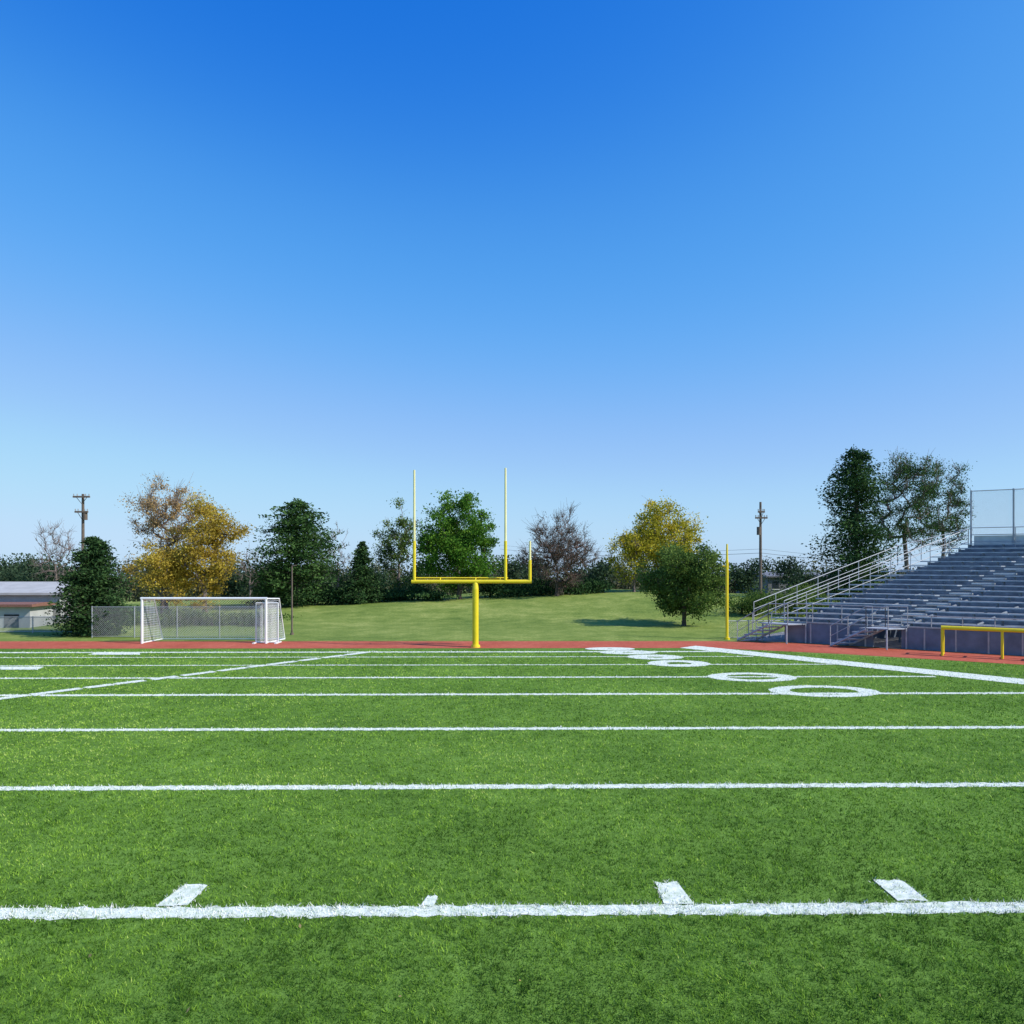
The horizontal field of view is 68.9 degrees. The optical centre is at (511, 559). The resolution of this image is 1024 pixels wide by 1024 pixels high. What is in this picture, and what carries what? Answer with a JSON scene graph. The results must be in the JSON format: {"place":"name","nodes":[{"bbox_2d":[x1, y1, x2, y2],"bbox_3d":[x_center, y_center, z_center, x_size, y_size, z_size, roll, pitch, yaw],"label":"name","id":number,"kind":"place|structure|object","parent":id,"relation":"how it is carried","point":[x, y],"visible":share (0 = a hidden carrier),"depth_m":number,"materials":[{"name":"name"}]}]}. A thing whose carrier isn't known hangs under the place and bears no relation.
{"place":"outdoors","nodes":[
{"label":"outdoors","id":0,"kind":"place"},
{"bbox_2d":[0,584,1019,664],"bbox_3d":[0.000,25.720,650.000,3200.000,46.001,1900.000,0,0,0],"label":"grass ground","id":1,"kind":"structure","parent":0,"point":[619,615],"depth_m":47.26,"materials":[{"name":"green plant"}]},
{"bbox_2d":[0,602,55,627],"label":"block shed","id":2,"kind":"structure","parent":1,"relation":"on","point":[21,610],"depth_m":44.00,"materials":[{"name":"concrete"}]},
{"bbox_2d":[4,614,18,627],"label":"windows","id":3,"kind":"structure","parent":2,"relation":"in","point":[16,616],"depth_m":43.97,"materials":[{"name":"grey glass"}]},
{"bbox_2d":[0,552,61,581],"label":"distant trees","id":4,"kind":"object","parent":1,"relation":"on","point":[2,568],"visible":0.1,"depth_m":87.57,"materials":[{"name":"green plant"}]},
{"bbox_2d":[0,616,69,632],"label":"chain link fence","id":5,"kind":"object","parent":1,"relation":"on","point":[23,626],"visible":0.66,"depth_m":41.00,"materials":[{"name":"metal"}]},
{"bbox_2d":[0,594,80,622],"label":"walls","id":6,"kind":"structure","parent":1,"relation":"on","point":[25,598],"depth_m":47.00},
{"bbox_2d":[0,582,70,594],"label":"roof","id":7,"kind":"structure","parent":6,"relation":"on","point":[26,588],"depth_m":47.91,"materials":[{"name":"metal"}]},
{"bbox_2d":[29,520,80,581],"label":"bare tree","id":8,"kind":"object","parent":1,"relation":"on","point":[69,548],"visible":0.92,"depth_m":71.75,"materials":[{"name":"grey plant"}]},
{"bbox_2d":[73,494,89,550],"bbox_3d":[-29.863,-0.205,51.937,1.150,8.778,0.374,0,0,0],"label":"utility pole","id":9,"kind":"object","parent":1,"relation":"on","point":[84,515],"visible":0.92,"depth_m":51.91,"materials":[{"name":"brown wood"}]},
{"bbox_2d":[40,536,144,636],"bbox_3d":[-22.300,1.434,39.743,4.898,5.533,4.698,0,0,-42],"label":"evergreen tree","id":10,"kind":"object","parent":1,"relation":"on","point":[88,580],"visible":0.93,"depth_m":39.29,"materials":[{"name":"green plant"}]},
{"bbox_2d":[118,538,202,613],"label":"autumn tree","id":11,"kind":"object","parent":1,"relation":"on","point":[162,567],"visible":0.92,"depth_m":55.47,"materials":[{"name":"yellow plant"}]},
{"bbox_2d":[117,472,205,609],"bbox_3d":[-27.853,-1.589,59.889,7.220,11.416,7.162,0,0,-24],"label":"autumn tree","id":12,"kind":"object","parent":1,"relation":"on","point":[149,505],"visible":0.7,"depth_m":59.06,"materials":[{"name":"brown plant"}]},
{"bbox_2d":[91,606,262,637],"bbox_3d":[-17.266,3.191,38.500,8.822,1.618,0.060,0,0,0],"label":"chain link fence","id":13,"kind":"object","parent":1,"relation":"on","point":[119,612],"visible":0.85,"depth_m":38.50,"materials":[{"name":"metal"}]},
{"bbox_2d":[155,486,255,611],"bbox_3d":[-23.381,-0.644,57.014,6.863,9.835,6.460,0,0,-42],"label":"autumn tree","id":14,"kind":"object","parent":1,"relation":"on","point":[214,527],"visible":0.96,"depth_m":56.39,"materials":[{"name":"yellow plant"}]},
{"bbox_2d":[123,607,301,626],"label":"shrubs","id":15,"kind":"object","parent":1,"relation":"on","point":[200,616],"visible":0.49,"depth_m":45.50,"materials":[{"name":"green plant"}]},
{"bbox_2d":[232,550,267,596],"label":"bare tree","id":16,"kind":"object","parent":1,"relation":"on","point":[245,569],"visible":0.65,"depth_m":74.75,"materials":[{"name":"grey plant"}]},
{"bbox_2d":[236,497,348,605],"bbox_3d":[-17.188,-0.517,60.074,8.410,8.888,8.926,0,0,-38],"label":"pine tree","id":17,"kind":"object","parent":1,"relation":"on","point":[308,533],"visible":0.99,"depth_m":59.16,"materials":[{"name":"green plant"}]},
{"bbox_2d":[290,565,296,634],"bbox_3d":[-11.703,2.128,40.000,0.354,3.744,0.200,0,0,0],"label":"flag pole","id":18,"kind":"object","parent":1,"relation":"on","point":[291,633],"visible":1,"depth_m":39.97,"materials":[{"name":"brown metal"}]},
{"bbox_2d":[324,524,354,588],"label":"bare tree","id":19,"kind":"object","parent":1,"relation":"on","point":[338,563],"visible":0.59,"depth_m":67.94,"materials":[{"name":"grey plant"}]},
{"bbox_2d":[239,579,465,608],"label":"shrubs","id":20,"kind":"object","parent":1,"relation":"on","point":[411,592],"visible":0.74,"depth_m":60.06,"materials":[{"name":"green plant"}]},
{"bbox_2d":[331,541,384,603],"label":"spruce tree","id":21,"kind":"object","parent":1,"relation":"on","point":[362,571],"visible":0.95,"depth_m":59.46,"materials":[{"name":"green plant"}]},
{"bbox_2d":[368,498,425,589],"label":"deciduous tree","id":22,"kind":"object","parent":1,"relation":"on","point":[388,552],"visible":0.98,"depth_m":65.49,"materials":[{"name":"green plant"}]},
{"bbox_2d":[0,554,828,596],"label":"distant trees","id":23,"kind":"object","parent":1,"relation":"on","point":[742,581],"visible":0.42,"depth_m":77.09,"materials":[{"name":"green plant"}]},
{"bbox_2d":[409,488,507,598],"bbox_3d":[-4.237,-1.281,60.846,7.954,9.285,7.711,0,0,37],"label":"deciduous tree","id":24,"kind":"object","parent":1,"relation":"on","point":[454,541],"visible":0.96,"depth_m":59.88,"materials":[{"name":"green plant"}]},
{"bbox_2d":[5,554,973,601],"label":"distant trees","id":25,"kind":"object","parent":1,"relation":"on","point":[137,590],"visible":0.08,"depth_m":108.34,"materials":[{"name":"green plant"}]},
{"bbox_2d":[449,574,615,598],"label":"shrubs","id":26,"kind":"object","parent":1,"relation":"on","point":[590,586],"visible":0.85,"depth_m":62.11,"materials":[{"name":"green plant"}]},
{"bbox_2d":[513,498,615,595],"bbox_3d":[3.735,-0.949,61.030,7.383,8.232,7.616,0,0,31],"label":"bare tree","id":27,"kind":"object","parent":1,"relation":"on","point":[561,549],"visible":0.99,"depth_m":60.53,"materials":[{"name":"brown plant"}]},
{"bbox_2d":[603,515,660,591],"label":"autumn tree","id":28,"kind":"object","parent":1,"relation":"on","point":[630,557],"visible":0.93,"depth_m":63.73,"materials":[{"name":"yellow plant"}]},
{"bbox_2d":[616,490,707,585],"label":"autumn tree","id":29,"kind":"object","parent":1,"relation":"on","point":[655,527],"visible":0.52,"depth_m":64.89,"materials":[{"name":"yellow plant"}]},
{"bbox_2d":[627,534,732,625],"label":"deciduous tree","id":30,"kind":"object","parent":1,"relation":"on","point":[692,582],"visible":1,"depth_m":44.65,"materials":[{"name":"green plant"}]},
{"bbox_2d":[722,544,729,639],"bbox_3d":[10.782,1.597,37.600,0.360,4.805,0.280,0,0,0],"label":"foul pole","id":31,"kind":"object","parent":1,"relation":"on","point":[726,566],"visible":1,"depth_m":37.56,"materials":[{"name":"yellow metal"}]},
{"bbox_2d":[755,502,767,592],"bbox_3d":[18.629,-0.460,55.891,0.918,7.777,0.466,0,0,0],"label":"utility pole","id":32,"kind":"object","parent":1,"relation":"on","point":[760,518],"visible":0.94,"depth_m":55.90,"materials":[{"name":"brown wood"}]},
{"bbox_2d":[764,553,909,564],"bbox_3d":[35.446,-0.019,67.900,41.436,1.039,0.028,0,0,-36],"label":"power cable","id":33,"kind":"object","parent":32,"relation":"attached to","point":[814,558],"visible":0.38,"depth_m":58.81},
{"bbox_2d":[718,580,839,616],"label":"shrubs","id":34,"kind":"object","parent":1,"relation":"on","point":[749,601],"visible":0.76,"depth_m":50.53,"materials":[{"name":"green plant"}]},
{"bbox_2d":[736,572,829,595],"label":"grey warehouse","id":35,"kind":"structure","parent":1,"relation":"on","point":[774,586],"depth_m":84.00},
{"bbox_2d":[772,581,824,589],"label":"windows","id":36,"kind":"structure","parent":35,"relation":"in","point":[775,587],"depth_m":83.96,"materials":[{"name":"grey glass"}]},
{"bbox_2d":[797,444,911,602],"bbox_3d":[27.286,-2.406,57.867,9.054,13.213,8.718,0,0,-29],"label":"pine tree","id":37,"kind":"object","parent":1,"relation":"on","point":[855,480],"visible":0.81,"depth_m":57.32,"materials":[{"name":"green plant"}]},
{"bbox_2d":[862,446,950,573],"bbox_3d":[32.434,-2.696,61.784,7.154,13.706,6.592,0,0,0],"label":"deciduous tree","id":38,"kind":"object","parent":1,"relation":"on","point":[906,472],"visible":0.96,"depth_m":61.27,"materials":[{"name":"green plant"}]},
{"bbox_2d":[910,458,977,557],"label":"tall pine tree","id":39,"kind":"object","parent":1,"relation":"on","point":[951,497],"visible":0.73,"depth_m":63.23,"materials":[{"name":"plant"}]},
{"bbox_2d":[0,648,1023,1023],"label":"football field","id":40,"kind":"structure","parent":0,"point":[462,1002],"depth_m":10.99,"materials":[{"name":"green plant"}]},
{"bbox_2d":[0,646,1023,920],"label":"field markings","id":41,"kind":"object","parent":40,"relation":"on","point":[478,910],"visible":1,"depth_m":13.11,"materials":[{"name":"paint"}]},
{"bbox_2d":[0,641,1023,664],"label":"running track","id":42,"kind":"structure","parent":0,"point":[835,649],"depth_m":34.88,"materials":[{"name":"red rubber"}]},
{"bbox_2d":[140,597,284,643],"bbox_3d":[-14.560,2.890,36.585,6.366,2.220,1.890,0,0,0],"label":"soccer goal","id":43,"kind":"object","parent":42,"relation":"on","point":[142,599],"visible":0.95,"depth_m":36.74,"materials":[{"name":"white paint"}]},
{"bbox_2d":[252,602,281,643],"bbox_3d":[-11.774,3.018,35.900,1.157,1.964,0.800,0,0,0],"label":"wire screen","id":44,"kind":"object","parent":42,"relation":"on","point":[277,619],"visible":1,"depth_m":35.90,"materials":[{"name":"white paint"}]},
{"bbox_2d":[411,468,531,647],"bbox_3d":[-1.853,-0.106,34.230,5.495,8.212,0.500,0,0,0],"label":"football goalpost","id":45,"kind":"object","parent":42,"relation":"on","point":[475,616],"visible":1,"depth_m":34.14,"materials":[{"name":"yellow metal"}]},
{"bbox_2d":[941,625,1023,658],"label":"yellow barrier","id":46,"kind":"object","parent":42,"relation":"on","point":[992,629],"visible":1,"depth_m":30.44,"materials":[{"name":"metal"}]},
{"bbox_2d":[0,0,1023,582],"label":"sky","id":47,"kind":"structure","parent":0,"point":[608,256],"materials":[{"name":"blue"}]},
{"bbox_2d":[740,632,1019,655],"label":"concrete pavement","id":48,"kind":"structure","parent":0,"point":[893,642],"depth_m":37.01,"materials":[{"name":"grey concrete"}]},
{"bbox_2d":[729,620,790,637],"bbox_3d":[12.621,3.531,38.150,3.339,0.937,0.060,0,0,-5],"label":"chain link fence","id":49,"kind":"object","parent":48,"relation":"on","point":[748,631],"visible":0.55,"depth_m":38.12,"materials":[{"name":"metal"}]},
{"bbox_2d":[737,488,1023,655],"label":"bleachers","id":50,"kind":"object","parent":48,"relation":"on","point":[915,609],"visible":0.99,"depth_m":35.85,"materials":[{"name":"metal"}]}
]}

